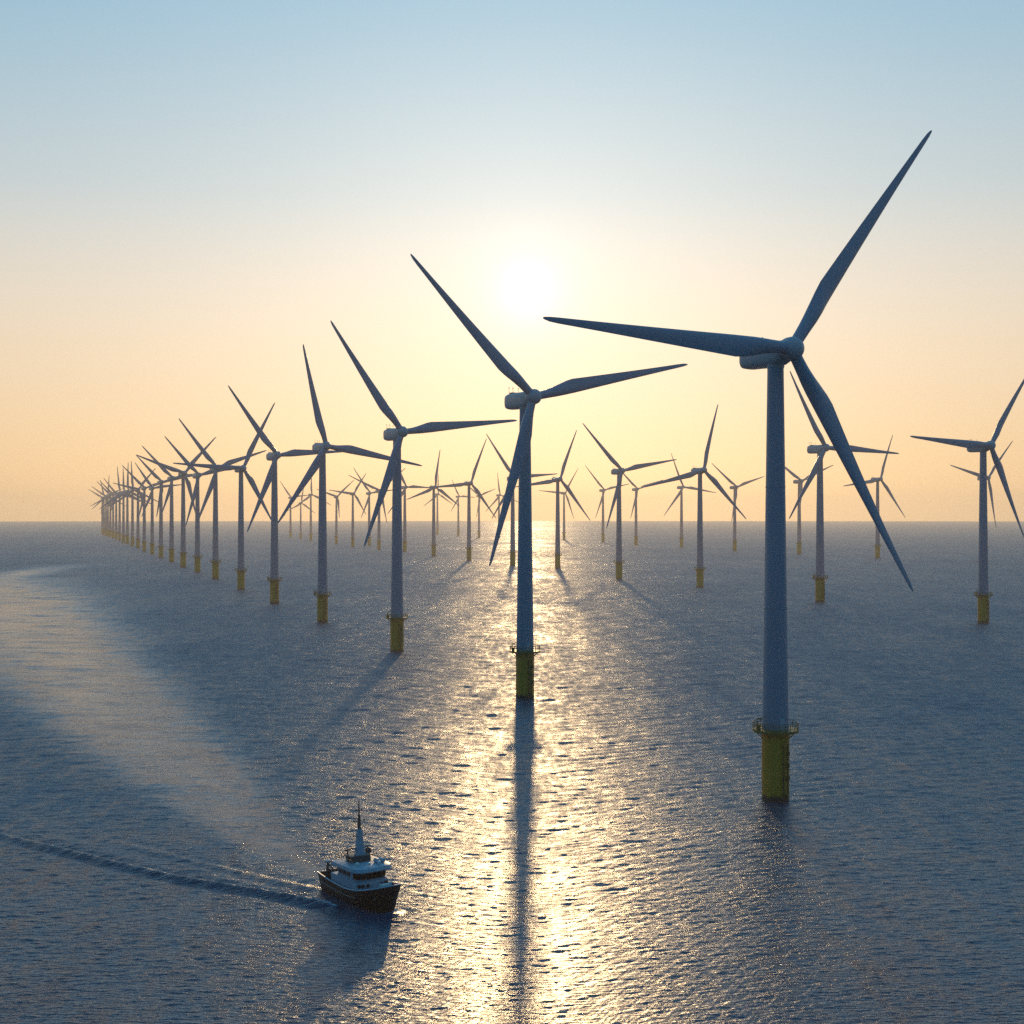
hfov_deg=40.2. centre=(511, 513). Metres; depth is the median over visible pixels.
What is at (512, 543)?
wind turbine
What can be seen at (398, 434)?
wind turbine
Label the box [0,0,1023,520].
sky
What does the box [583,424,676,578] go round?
wind turbine
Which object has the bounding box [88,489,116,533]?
wind turbine
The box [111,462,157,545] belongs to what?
wind turbine
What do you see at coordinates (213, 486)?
wind turbine
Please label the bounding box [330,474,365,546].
wind turbine
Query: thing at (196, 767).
sea
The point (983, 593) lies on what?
wind turbine
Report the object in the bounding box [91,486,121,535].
wind turbine
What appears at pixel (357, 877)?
fishing boat
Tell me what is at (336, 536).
wind turbine
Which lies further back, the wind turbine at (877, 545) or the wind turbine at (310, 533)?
the wind turbine at (310, 533)
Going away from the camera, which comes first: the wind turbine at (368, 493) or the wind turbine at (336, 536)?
the wind turbine at (368, 493)
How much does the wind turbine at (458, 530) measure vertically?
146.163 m
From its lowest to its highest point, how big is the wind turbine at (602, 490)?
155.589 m
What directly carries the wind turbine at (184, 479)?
in the sea
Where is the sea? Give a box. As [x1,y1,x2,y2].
[0,521,1023,1023]
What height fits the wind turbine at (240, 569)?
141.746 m
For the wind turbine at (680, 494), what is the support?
in the sea
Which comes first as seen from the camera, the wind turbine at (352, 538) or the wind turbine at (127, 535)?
the wind turbine at (352, 538)
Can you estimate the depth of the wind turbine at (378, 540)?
2206.26 m
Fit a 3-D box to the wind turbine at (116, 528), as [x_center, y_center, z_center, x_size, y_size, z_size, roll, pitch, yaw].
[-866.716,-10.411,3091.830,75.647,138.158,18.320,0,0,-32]
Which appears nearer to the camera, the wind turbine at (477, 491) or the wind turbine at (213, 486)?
the wind turbine at (213, 486)
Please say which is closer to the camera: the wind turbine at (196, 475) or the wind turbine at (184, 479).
the wind turbine at (196, 475)
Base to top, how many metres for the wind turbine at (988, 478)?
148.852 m
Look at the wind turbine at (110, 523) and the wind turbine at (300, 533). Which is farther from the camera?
the wind turbine at (110, 523)
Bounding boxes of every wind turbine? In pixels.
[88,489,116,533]
[91,480,121,535]
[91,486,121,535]
[92,480,109,534]
[98,483,116,536]
[99,480,129,537]
[100,467,140,540]
[103,466,150,543]
[104,468,140,542]
[104,479,117,538]
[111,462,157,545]
[114,468,155,547]
[122,465,165,550]
[135,463,180,553]
[136,455,180,557]
[137,437,215,567]
[142,446,192,561]
[165,437,223,571]
[173,403,274,589]
[179,419,266,578]
[228,385,339,603]
[277,344,421,621]
[280,481,307,536]
[288,489,315,538]
[294,478,329,540]
[317,480,353,543]
[330,321,516,651]
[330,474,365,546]
[349,468,404,549]
[354,469,391,545]
[388,473,426,551]
[406,451,458,555]
[410,254,687,699]
[424,474,451,534]
[427,438,495,559]
[451,480,474,535]
[470,487,494,537]
[486,434,556,565]
[486,472,517,521]
[516,430,589,568]
[539,469,577,539]
[543,130,931,802]
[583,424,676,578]
[585,465,627,541]
[618,468,662,544]
[644,405,745,586]
[664,453,715,546]
[712,463,764,550]
[785,465,832,553]
[789,371,898,601]
[844,435,904,557]
[910,379,1023,622]
[951,441,1012,547]
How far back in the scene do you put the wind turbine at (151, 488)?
1957.80 m
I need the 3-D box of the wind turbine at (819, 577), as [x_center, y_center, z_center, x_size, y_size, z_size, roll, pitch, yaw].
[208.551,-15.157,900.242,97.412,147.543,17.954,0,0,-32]
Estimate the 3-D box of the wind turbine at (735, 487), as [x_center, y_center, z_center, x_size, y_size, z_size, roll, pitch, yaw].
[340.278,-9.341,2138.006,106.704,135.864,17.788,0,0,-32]
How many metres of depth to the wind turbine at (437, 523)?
3821.98 m
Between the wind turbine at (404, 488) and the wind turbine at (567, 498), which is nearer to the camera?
the wind turbine at (404, 488)
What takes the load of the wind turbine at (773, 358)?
in the sea
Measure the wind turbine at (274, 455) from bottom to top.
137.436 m
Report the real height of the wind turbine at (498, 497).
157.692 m
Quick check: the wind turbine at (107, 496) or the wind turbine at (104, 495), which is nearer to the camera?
the wind turbine at (107, 496)
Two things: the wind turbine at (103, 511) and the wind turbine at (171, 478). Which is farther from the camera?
the wind turbine at (103, 511)
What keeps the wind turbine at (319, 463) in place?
in the sea
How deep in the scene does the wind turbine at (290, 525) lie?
3348.31 m
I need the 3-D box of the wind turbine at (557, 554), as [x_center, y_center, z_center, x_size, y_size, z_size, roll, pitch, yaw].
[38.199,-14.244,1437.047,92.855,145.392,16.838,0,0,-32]
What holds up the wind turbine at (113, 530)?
in the sea
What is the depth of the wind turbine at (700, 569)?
1067.65 m
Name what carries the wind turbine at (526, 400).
in the sea
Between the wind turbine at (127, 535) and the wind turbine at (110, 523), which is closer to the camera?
the wind turbine at (127, 535)
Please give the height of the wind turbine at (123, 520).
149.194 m
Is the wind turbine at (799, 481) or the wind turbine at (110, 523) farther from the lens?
the wind turbine at (110, 523)
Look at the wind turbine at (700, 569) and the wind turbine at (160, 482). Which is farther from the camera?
the wind turbine at (160, 482)
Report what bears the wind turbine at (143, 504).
in the sea
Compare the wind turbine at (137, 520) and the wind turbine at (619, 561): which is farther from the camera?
the wind turbine at (137, 520)
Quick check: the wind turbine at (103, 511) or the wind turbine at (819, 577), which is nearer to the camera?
the wind turbine at (819, 577)
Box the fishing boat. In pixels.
[317,800,401,912]
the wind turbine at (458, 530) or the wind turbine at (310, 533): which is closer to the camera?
the wind turbine at (310, 533)
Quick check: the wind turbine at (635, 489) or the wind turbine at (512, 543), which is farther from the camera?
the wind turbine at (635, 489)
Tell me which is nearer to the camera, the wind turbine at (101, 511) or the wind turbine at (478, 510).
the wind turbine at (478, 510)
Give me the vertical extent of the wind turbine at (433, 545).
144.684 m
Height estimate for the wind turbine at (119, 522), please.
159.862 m
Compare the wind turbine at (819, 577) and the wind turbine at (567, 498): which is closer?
the wind turbine at (819, 577)

